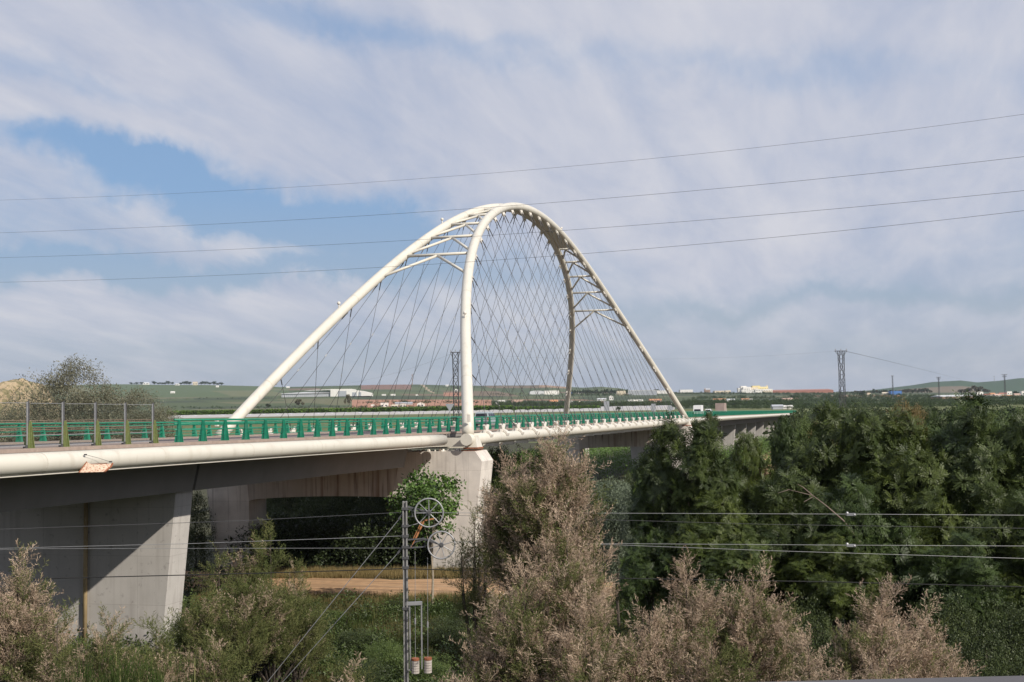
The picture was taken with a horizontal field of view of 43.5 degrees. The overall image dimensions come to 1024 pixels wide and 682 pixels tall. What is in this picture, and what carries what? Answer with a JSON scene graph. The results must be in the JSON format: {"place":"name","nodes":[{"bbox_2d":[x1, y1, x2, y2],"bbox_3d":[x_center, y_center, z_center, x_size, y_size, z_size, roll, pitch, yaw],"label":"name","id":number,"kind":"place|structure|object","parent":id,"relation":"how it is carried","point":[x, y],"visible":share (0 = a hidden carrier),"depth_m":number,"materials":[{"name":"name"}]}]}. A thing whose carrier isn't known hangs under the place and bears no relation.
{"place":"outdoors","nodes":[
{"label":"outdoors","id":0,"kind":"place"},
{"bbox_2d":[0,378,83,440],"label":"quarry hill","id":1,"kind":"structure","parent":0,"point":[6,386],"depth_m":409.25,"materials":[{"name":"stone"}]},
{"bbox_2d":[0,418,624,444],"bbox_3d":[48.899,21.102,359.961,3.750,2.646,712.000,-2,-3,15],"label":"pavement","id":2,"kind":"structure","parent":0,"point":[10,443],"depth_m":94.13,"materials":[{"name":"concrete"}]},
{"bbox_2d":[0,411,730,441],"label":"guard rail","id":3,"kind":"object","parent":2,"relation":"on","point":[86,436],"visible":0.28,"depth_m":100.31,"materials":[{"name":"green metal"}]},
{"bbox_2d":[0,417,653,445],"bbox_3d":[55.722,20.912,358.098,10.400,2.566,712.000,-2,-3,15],"label":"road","id":4,"kind":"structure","parent":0,"point":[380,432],"depth_m":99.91,"materials":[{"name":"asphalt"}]},
{"bbox_2d":[0,413,784,453],"bbox_3d":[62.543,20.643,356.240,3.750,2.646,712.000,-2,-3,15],"label":"pavement","id":5,"kind":"structure","parent":0,"point":[87,446],"depth_m":66.84,"materials":[{"name":"concrete"}]},
{"bbox_2d":[0,401,158,447],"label":"glazed screen","id":6,"kind":"object","parent":5,"relation":"on","point":[64,439],"visible":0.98,"depth_m":54.88,"materials":[{"name":"green paint"}]},
{"bbox_2d":[173,410,796,441],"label":"guard rail","id":7,"kind":"object","parent":5,"relation":"on","point":[179,435],"visible":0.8,"depth_m":88.12,"materials":[{"name":"green metal"}]},
{"bbox_2d":[184,571,787,606],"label":"dirt track","id":8,"kind":"structure","parent":0,"point":[324,585],"depth_m":92.54,"materials":[{"name":"beige soil"}]},
{"bbox_2d":[0,0,1023,392],"label":"sky","id":9,"kind":"structure","parent":0,"point":[114,99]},
{"bbox_2d":[46,378,1023,679],"bbox_3d":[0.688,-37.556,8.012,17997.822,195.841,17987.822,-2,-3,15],"label":"ground","id":10,"kind":"structure","parent":0,"point":[222,396],"depth_m":2176.74,"materials":[{"name":"green plant"}]},
{"bbox_2d":[0,402,58,441],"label":"tree","id":11,"kind":"object","parent":10,"relation":"on","point":[8,416],"visible":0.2,"depth_m":91.81,"materials":[{"name":"green plant"}]},
{"bbox_2d":[0,538,84,681],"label":"tamarisk","id":12,"kind":"object","parent":10,"relation":"on","point":[16,614],"visible":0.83,"depth_m":33.56,"materials":[{"name":"beige plant"}]},
{"bbox_2d":[0,594,110,681],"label":"tamarisk","id":13,"kind":"object","parent":10,"relation":"on","point":[50,676],"visible":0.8,"depth_m":32.76,"materials":[{"name":"beige plant"}]},
{"bbox_2d":[0,353,138,440],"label":"tree","id":14,"kind":"object","parent":10,"relation":"on","point":[84,403],"visible":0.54,"depth_m":94.83,"materials":[{"name":"green plant"}]},
{"bbox_2d":[0,490,192,650],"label":"bridge pier","id":15,"kind":"structure","parent":10,"relation":"on","point":[137,597],"depth_m":69.26,"materials":[{"name":"concrete"}]},
{"bbox_2d":[0,434,447,511],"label":"approach viaduct","id":16,"kind":"object","parent":15,"relation":"on","point":[30,480],"visible":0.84,"depth_m":65.26,"materials":[{"name":"concrete"}]},
{"bbox_2d":[78,454,112,472],"bbox_3d":[-17.527,5.157,54.092,0.366,0.825,2.183,-2,-3,18],"label":"rusty sheet","id":17,"kind":"object","parent":16,"relation":"hanging from","point":[87,467],"visible":1,"depth_m":53.97,"materials":[{"name":"metal"}]},
{"bbox_2d":[67,605,160,681],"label":"tamarisk","id":18,"kind":"object","parent":10,"relation":"on","point":[98,658],"visible":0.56,"depth_m":32.74,"materials":[{"name":"green plant"}]},
{"bbox_2d":[54,633,207,681],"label":"reed clump","id":19,"kind":"object","parent":10,"relation":"on","point":[127,675],"visible":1,"depth_m":30.94,"materials":[{"name":"plant"}]},
{"bbox_2d":[86,385,185,439],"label":"tree","id":20,"kind":"object","parent":10,"relation":"on","point":[146,413],"visible":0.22,"depth_m":99.15,"materials":[{"name":"green plant"}]},
{"bbox_2d":[1,567,277,681],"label":"pier undergrowth","id":21,"kind":"object","parent":10,"relation":"on","point":[189,578],"visible":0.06,"depth_m":69.17,"materials":[{"name":"green plant"}]},
{"bbox_2d":[127,606,200,681],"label":"tamarisk","id":22,"kind":"object","parent":10,"relation":"on","point":[158,662],"visible":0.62,"depth_m":33.67,"materials":[{"name":"green plant"}]},
{"bbox_2d":[185,490,217,570],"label":"tree","id":23,"kind":"object","parent":10,"relation":"on","point":[201,538],"visible":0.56,"depth_m":104.58,"materials":[{"name":"green plant"}]},
{"bbox_2d":[176,629,266,681],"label":"tamarisk","id":24,"kind":"object","parent":10,"relation":"on","point":[219,675],"visible":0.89,"depth_m":33.90,"materials":[{"name":"green plant"}]},
{"bbox_2d":[161,541,283,681],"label":"tamarisk","id":25,"kind":"object","parent":10,"relation":"on","point":[237,624],"visible":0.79,"depth_m":53.23,"materials":[{"name":"green plant"}]},
{"bbox_2d":[221,533,279,681],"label":"tamarisk","id":26,"kind":"object","parent":10,"relation":"on","point":[252,577],"visible":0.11,"depth_m":57.67,"materials":[{"name":"green plant"}]},
{"bbox_2d":[170,412,362,417],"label":"greenhouse","id":27,"kind":"object","parent":10,"relation":"on","point":[269,415],"visible":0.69,"depth_m":928.64,"materials":[{"name":"plastic"}]},
{"bbox_2d":[228,515,332,681],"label":"tamarisk","id":28,"kind":"object","parent":10,"relation":"on","point":[289,621],"visible":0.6,"depth_m":55.18,"materials":[{"name":"green plant"}]},
{"bbox_2d":[270,554,339,681],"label":"tamarisk","id":29,"kind":"object","parent":10,"relation":"on","point":[320,652],"visible":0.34,"depth_m":56.66,"materials":[{"name":"green plant"}]},
{"bbox_2d":[287,496,351,523],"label":"tree","id":30,"kind":"object","parent":10,"relation":"on","point":[323,507],"visible":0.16,"depth_m":125.87,"materials":[{"name":"green plant"}]},
{"bbox_2d":[282,389,372,396],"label":"warehouse","id":31,"kind":"structure","parent":10,"relation":"on","point":[341,392],"depth_m":2350.69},
{"bbox_2d":[167,405,514,416],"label":"citrus hedge","id":32,"kind":"object","parent":10,"relation":"on","point":[310,410],"visible":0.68,"depth_m":1037.80,"materials":[{"name":"green plant"}]},
{"bbox_2d":[189,564,505,603],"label":"dry grass","id":33,"kind":"structure","parent":10,"relation":"on","point":[397,574],"depth_m":97.06,"materials":[{"name":"brown plant"}]},
{"bbox_2d":[320,650,376,681],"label":"tamarisk","id":34,"kind":"object","parent":10,"relation":"on","point":[349,673],"visible":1,"depth_m":36.12,"materials":[{"name":"green plant"}]},
{"bbox_2d":[207,449,492,568],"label":"bridge pier","id":35,"kind":"structure","parent":10,"relation":"on","point":[232,506],"depth_m":103.06,"materials":[{"name":"concrete"}]},
{"bbox_2d":[335,627,386,650],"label":"bush","id":36,"kind":"object","parent":10,"relation":"on","point":[353,634],"visible":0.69,"depth_m":65.60,"materials":[{"name":"green plant"}]},
{"bbox_2d":[332,656,393,681],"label":"bush","id":37,"kind":"object","parent":10,"relation":"on","point":[365,678],"visible":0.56,"depth_m":55.73,"materials":[{"name":"green plant"}]},
{"bbox_2d":[341,497,386,526],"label":"tree","id":38,"kind":"object","parent":10,"relation":"on","point":[365,509],"visible":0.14,"depth_m":123.18,"materials":[{"name":"green plant"}]},
{"bbox_2d":[353,496,397,524],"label":"tree","id":39,"kind":"object","parent":10,"relation":"on","point":[377,500],"visible":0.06,"depth_m":128.41,"materials":[{"name":"green plant"}]},
{"bbox_2d":[360,637,403,678],"bbox_3d":[-6.156,14.902,59.921,2.759,1.883,2.434,-2,-3,15],"label":"bush","id":40,"kind":"object","parent":10,"relation":"on","point":[386,653],"visible":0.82,"depth_m":59.79,"materials":[{"name":"green plant"}]},
{"bbox_2d":[221,507,623,575],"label":"shade undergrowth","id":41,"kind":"object","parent":10,"relation":"on","point":[318,547],"visible":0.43,"depth_m":104.69,"materials":[{"name":"green plant"}]},
{"bbox_2d":[383,459,466,603],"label":"tree","id":42,"kind":"object","parent":10,"relation":"on","point":[430,488],"visible":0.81,"depth_m":81.24,"materials":[{"name":"green plant"}]},
{"bbox_2d":[402,498,455,681],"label":"catenary mast","id":43,"kind":"object","parent":10,"relation":"on","point":[414,663],"visible":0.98,"depth_m":39.92,"materials":[{"name":"metal"}]},
{"bbox_2d":[0,568,1023,586],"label":"signal cable","id":44,"kind":"object","parent":43,"relation":"attached to","point":[471,570],"visible":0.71,"depth_m":39.99,"materials":[{"name":"rubber"}]},
{"bbox_2d":[401,652,466,681],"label":"bush","id":45,"kind":"object","parent":10,"relation":"on","point":[441,666],"visible":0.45,"depth_m":55.62,"materials":[{"name":"green plant"}]},
{"bbox_2d":[361,409,512,414],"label":"greenhouse","id":46,"kind":"object","parent":10,"relation":"on","point":[425,412],"visible":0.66,"depth_m":923.63,"materials":[{"name":"plastic"}]},
{"bbox_2d":[206,583,681,681],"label":"weeds","id":47,"kind":"object","parent":10,"relation":"on","point":[427,644],"visible":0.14,"depth_m":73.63,"materials":[{"name":"green plant"}]},
{"bbox_2d":[419,614,472,651],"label":"bush","id":48,"kind":"object","parent":10,"relation":"on","point":[447,630],"visible":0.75,"depth_m":65.84,"materials":[{"name":"green plant"}]},
{"bbox_2d":[437,501,503,673],"bbox_3d":[-1.094,9.612,36.799,2.052,10.206,1.863,-1,-3,-1],"label":"tamarisk","id":49,"kind":"object","parent":10,"relation":"on","point":[477,589],"visible":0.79,"depth_m":36.84,"materials":[{"name":"brown plant"}]},
{"bbox_2d":[433,621,521,681],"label":"tamarisk","id":50,"kind":"object","parent":10,"relation":"on","point":[473,671],"visible":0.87,"depth_m":30.72,"materials":[{"name":"beige plant"}]},
{"bbox_2d":[173,395,807,408],"bbox_3d":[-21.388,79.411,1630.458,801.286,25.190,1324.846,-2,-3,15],"label":"riverside woods","id":51,"kind":"object","parent":10,"relation":"on","point":[744,403],"visible":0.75,"depth_m":1346.48,"materials":[{"name":"green plant"}]},
{"bbox_2d":[489,443,534,498],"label":"tree","id":52,"kind":"object","parent":10,"relation":"on","point":[495,457],"visible":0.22,"depth_m":139.48,"materials":[{"name":"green plant"}]},
{"bbox_2d":[3,190,1023,257],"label":"power line","id":53,"kind":"object","parent":10,"relation":"on","point":[560,230],"visible":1,"depth_m":52.10,"materials":[{"name":"metal"}]},
{"bbox_2d":[459,554,568,681],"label":"tamarisk","id":54,"kind":"object","parent":10,"relation":"on","point":[513,635],"visible":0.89,"depth_m":30.49,"materials":[{"name":"beige plant"}]},
{"bbox_2d":[6,156,1023,232],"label":"power line","id":55,"kind":"object","parent":10,"relation":"on","point":[564,201],"visible":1,"depth_m":52.11,"materials":[{"name":"metal"}]},
{"bbox_2d":[469,443,561,607],"bbox_3d":[0.264,8.640,34.453,2.920,11.838,2.877,-2,-3,15],"label":"tamarisk","id":56,"kind":"object","parent":10,"relation":"on","point":[494,532],"visible":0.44,"depth_m":34.34,"materials":[{"name":"brown plant"}]},
{"bbox_2d":[30,210,1023,281],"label":"power line","id":57,"kind":"object","parent":10,"relation":"on","point":[561,255],"visible":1,"depth_m":52.20,"materials":[{"name":"metal"}]},
{"bbox_2d":[495,420,616,673],"bbox_3d":[1.210,8.270,33.712,3.437,12.462,2.647,-2,-3,15],"label":"tamarisk","id":58,"kind":"object","parent":10,"relation":"on","point":[535,518],"visible":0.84,"depth_m":33.56,"materials":[{"name":"brown plant"}]},
{"bbox_2d":[501,498,629,680],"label":"tamarisk","id":59,"kind":"object","parent":10,"relation":"on","point":[574,572],"visible":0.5,"depth_m":31.58,"materials":[{"name":"brown plant"}]},
{"bbox_2d":[561,507,613,566],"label":"tree","id":60,"kind":"object","parent":10,"relation":"on","point":[605,535],"visible":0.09,"depth_m":67.55,"materials":[{"name":"green plant"}]},
{"bbox_2d":[511,574,672,681],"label":"tamarisk","id":61,"kind":"object","parent":10,"relation":"on","point":[590,671],"visible":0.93,"depth_m":29.59,"materials":[{"name":"beige plant"}]},
{"bbox_2d":[515,407,674,411],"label":"greenhouse","id":62,"kind":"object","parent":10,"relation":"on","point":[593,409],"visible":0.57,"depth_m":933.61,"materials":[{"name":"plastic"}]},
{"bbox_2d":[585,475,632,629],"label":"tree","id":63,"kind":"object","parent":10,"relation":"on","point":[614,494],"visible":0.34,"depth_m":70.95,"materials":[{"name":"green plant"}]},
{"bbox_2d":[558,425,693,477],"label":"bridge pier","id":64,"kind":"structure","parent":10,"relation":"on","point":[634,439],"depth_m":227.07,"materials":[{"name":"concrete"}]},
{"bbox_2d":[214,202,691,448],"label":"arch bridge","id":65,"kind":"structure","parent":64,"relation":"on","point":[468,437],"depth_m":137.52,"materials":[{"name":"beige paint"}]},
{"bbox_2d":[488,435,772,477],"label":"orchard","id":66,"kind":"object","parent":10,"relation":"on","point":[765,449],"visible":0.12,"depth_m":299.53,"materials":[{"name":"green plant"}]},
{"bbox_2d":[614,482,661,638],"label":"tree","id":67,"kind":"object","parent":10,"relation":"on","point":[625,507],"visible":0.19,"depth_m":65.68,"materials":[{"name":"green plant"}]},
{"bbox_2d":[587,593,694,681],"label":"tamarisk","id":68,"kind":"object","parent":10,"relation":"on","point":[666,645],"visible":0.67,"depth_m":29.64,"materials":[{"name":"beige plant"}]},
{"bbox_2d":[609,520,682,664],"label":"tree of heaven","id":69,"kind":"object","parent":10,"relation":"on","point":[640,560],"visible":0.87,"depth_m":49.39,"materials":[{"name":"green plant"}]},
{"bbox_2d":[627,442,669,651],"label":"tree of heaven","id":70,"kind":"object","parent":10,"relation":"on","point":[640,498],"visible":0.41,"depth_m":55.45,"materials":[{"name":"green plant"}]},
{"bbox_2d":[642,546,736,681],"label":"tamarisk","id":71,"kind":"object","parent":10,"relation":"on","point":[699,611],"visible":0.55,"depth_m":30.64,"materials":[{"name":"beige plant"}]},
{"bbox_2d":[635,408,746,537],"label":"tree of heaven","id":72,"kind":"object","parent":10,"relation":"on","point":[700,456],"visible":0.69,"depth_m":51.17,"materials":[{"name":"green plant"}]},
{"bbox_2d":[683,566,750,680],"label":"tree","id":73,"kind":"object","parent":10,"relation":"on","point":[718,583],"visible":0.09,"depth_m":46.51,"materials":[{"name":"green plant"}]},
{"bbox_2d":[651,484,784,649],"bbox_3d":[7.945,10.437,49.704,4.593,9.747,4.947,-4,-4,44],"label":"tree of heaven","id":74,"kind":"object","parent":10,"relation":"on","point":[726,520],"visible":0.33,"depth_m":48.99,"materials":[{"name":"green plant"}]},
{"bbox_2d":[666,608,771,681],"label":"tamarisk","id":75,"kind":"object","parent":10,"relation":"on","point":[709,672],"visible":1,"depth_m":28.75,"materials":[{"name":"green plant"}]},
{"bbox_2d":[661,521,777,617],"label":"tree of heaven","id":76,"kind":"object","parent":10,"relation":"on","point":[711,569],"visible":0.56,"depth_m":47.75,"materials":[{"name":"green plant"}]},
{"bbox_2d":[720,425,735,450],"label":"bridge pier","id":77,"kind":"structure","parent":10,"relation":"on","point":[729,430],"depth_m":365.60,"materials":[{"name":"concrete"}]},
{"bbox_2d":[734,423,746,445],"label":"bridge pier","id":78,"kind":"structure","parent":10,"relation":"on","point":[742,427],"depth_m":400.33,"materials":[{"name":"concrete"}]},
{"bbox_2d":[689,413,789,425],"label":"approach viaduct","id":79,"kind":"object","parent":78,"relation":"on","point":[731,420],"visible":0.48,"depth_m":370.50,"materials":[{"name":"concrete"}]},
{"bbox_2d":[723,430,787,617],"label":"tree of heaven","id":80,"kind":"object","parent":10,"relation":"on","point":[757,464],"visible":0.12,"depth_m":53.71,"materials":[{"name":"green plant"}]},
{"bbox_2d":[709,550,810,681],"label":"tamarisk","id":81,"kind":"object","parent":10,"relation":"on","point":[758,634],"visible":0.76,"depth_m":30.37,"materials":[{"name":"beige plant"}]},
{"bbox_2d":[768,414,805,644],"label":"tree of heaven","id":82,"kind":"object","parent":10,"relation":"on","point":[780,443],"visible":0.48,"depth_m":59.96,"materials":[{"name":"green plant"}]},
{"bbox_2d":[736,466,845,673],"bbox_3d":[11.242,10.120,50.452,5.130,10.376,4.828,0,-3,-24],"label":"tree of heaven","id":83,"kind":"object","parent":10,"relation":"on","point":[795,532],"visible":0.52,"depth_m":50.03,"materials":[{"name":"green plant"}]},
{"bbox_2d":[571,391,1023,408],"bbox_3d":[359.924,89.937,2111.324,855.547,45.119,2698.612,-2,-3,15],"label":"plain woods","id":84,"kind":"object","parent":10,"relation":"on","point":[928,400],"visible":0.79,"depth_m":1346.78,"materials":[{"name":"green plant"}]},
{"bbox_2d":[772,591,837,680],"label":"bush","id":85,"kind":"object","parent":10,"relation":"on","point":[809,619],"visible":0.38,"depth_m":45.71,"materials":[{"name":"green plant"}]},
{"bbox_2d":[774,619,867,680],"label":"tamarisk","id":86,"kind":"object","parent":10,"relation":"on","point":[800,653],"visible":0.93,"depth_m":29.00,"materials":[{"name":"beige plant"}]},
{"bbox_2d":[621,589,1023,679],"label":"undergrowth","id":87,"kind":"object","parent":10,"relation":"on","point":[842,622],"visible":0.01,"depth_m":68.26,"materials":[{"name":"green plant"}]},
{"bbox_2d":[771,530,898,679],"bbox_3d":[12.033,11.075,47.900,4.115,8.049,4.433,2,-4,-42],"label":"tree of heaven","id":88,"kind":"object","parent":10,"relation":"on","point":[835,599],"visible":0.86,"depth_m":47.33,"materials":[{"name":"green plant"}]},
{"bbox_2d":[771,397,907,677],"bbox_3d":[14.259,9.027,55.935,6.157,13.222,6.096,-2,-3,15],"label":"tree of heaven","id":89,"kind":"object","parent":10,"relation":"on","point":[851,438],"visible":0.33,"depth_m":54.74,"materials":[{"name":"green plant"}]},
{"bbox_2d":[808,468,924,646],"bbox_3d":[13.633,10.081,49.918,5.466,10.284,4.654,0,-3,-13],"label":"tree of heaven","id":90,"kind":"object","parent":10,"relation":"on","point":[868,528],"visible":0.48,"depth_m":48.91,"materials":[{"name":"green plant"}]},
{"bbox_2d":[846,631,910,678],"bbox_3d":[8.505,10.198,27.680,3.274,7.681,3.379,-2,-3,15],"label":"tamarisk","id":91,"kind":"object","parent":10,"relation":"on","point":[891,653],"visible":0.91,"depth_m":28.05,"materials":[{"name":"beige plant"}]},
{"bbox_2d":[823,571,952,679],"bbox_3d":[9.060,9.864,30.768,3.013,8.664,3.460,-2,-3,15],"label":"tamarisk","id":92,"kind":"object","parent":10,"relation":"on","point":[873,634],"visible":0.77,"depth_m":30.50,"materials":[{"name":"beige plant"}]},
{"bbox_2d":[762,402,1022,440],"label":"river wood","id":93,"kind":"object","parent":10,"relation":"on","point":[1010,409],"visible":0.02,"depth_m":526.10,"materials":[{"name":"plant"}]},
{"bbox_2d":[824,406,970,629],"bbox_3d":[16.538,9.096,54.497,5.613,12.832,6.047,0,-3,-13],"label":"tree of heaven","id":94,"kind":"object","parent":10,"relation":"on","point":[919,465],"visible":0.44,"depth_m":53.14,"materials":[{"name":"green plant"}]},
{"bbox_2d":[776,676,1023,681],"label":"parapet","id":95,"kind":"structure","parent":10,"relation":"on","point":[989,679],"depth_m":2.58,"materials":[{"name":"grey concrete"}]},
{"bbox_2d":[886,396,928,439],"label":"tree","id":96,"kind":"object","parent":10,"relation":"on","point":[915,410],"visible":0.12,"depth_m":84.31,"materials":[{"name":"green plant"}]},
{"bbox_2d":[879,484,968,642],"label":"tree of heaven","id":97,"kind":"object","parent":10,"relation":"on","point":[935,529],"visible":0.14,"depth_m":50.16,"materials":[{"name":"green plant"}]},
{"bbox_2d":[895,589,985,677],"bbox_3d":[10.270,10.087,30.738,2.258,8.168,2.456,-2,-3,15],"label":"tamarisk","id":98,"kind":"object","parent":10,"relation":"on","point":[956,667],"visible":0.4,"depth_m":30.84,"materials":[{"name":"beige plant"}]},
{"bbox_2d":[902,586,990,676],"bbox_3d":[14.825,11.565,43.981,3.339,6.291,3.006,1,-4,-37],"label":"bush","id":99,"kind":"object","parent":10,"relation":"on","point":[971,614],"visible":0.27,"depth_m":43.69,"materials":[{"name":"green plant"}]},
{"bbox_2d":[898,390,1009,670],"bbox_3d":[19.804,8.738,56.415,6.882,13.634,6.430,-2,-3,15],"label":"tree of heaven","id":100,"kind":"object","parent":10,"relation":"on","point":[948,440],"visible":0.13,"depth_m":55.38,"materials":[{"name":"green plant"}]},
{"bbox_2d":[897,529,1014,659],"bbox_3d":[16.674,10.973,47.664,4.563,8.007,5.184,-2,-3,15],"label":"tree of heaven","id":101,"kind":"object","parent":10,"relation":"on","point":[967,570],"visible":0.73,"depth_m":46.80,"materials":[{"name":"green plant"}]},
{"bbox_2d":[936,404,1023,654],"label":"tree of heaven","id":102,"kind":"object","parent":10,"relation":"on","point":[970,464],"visible":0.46,"depth_m":52.88,"materials":[{"name":"green plant"}]},
{"bbox_2d":[936,477,1023,661],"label":"tree of heaven","id":103,"kind":"object","parent":10,"relation":"on","point":[998,533],"visible":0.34,"depth_m":49.33,"materials":[{"name":"green plant"}]},
{"bbox_2d":[943,621,1023,676],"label":"bush","id":104,"kind":"object","parent":10,"relation":"on","point":[966,647],"visible":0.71,"depth_m":39.59,"materials":[{"name":"green plant"}]},
{"bbox_2d":[970,591,1023,676],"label":"bush","id":105,"kind":"object","parent":10,"relation":"on","point":[1013,637],"visible":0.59,"depth_m":43.76,"materials":[{"name":"green plant"}]},
{"bbox_2d":[988,538,1023,650],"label":"tree of heaven","id":106,"kind":"object","parent":10,"relation":"on","point":[1018,595],"visible":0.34,"depth_m":47.64,"materials":[{"name":"green plant"}]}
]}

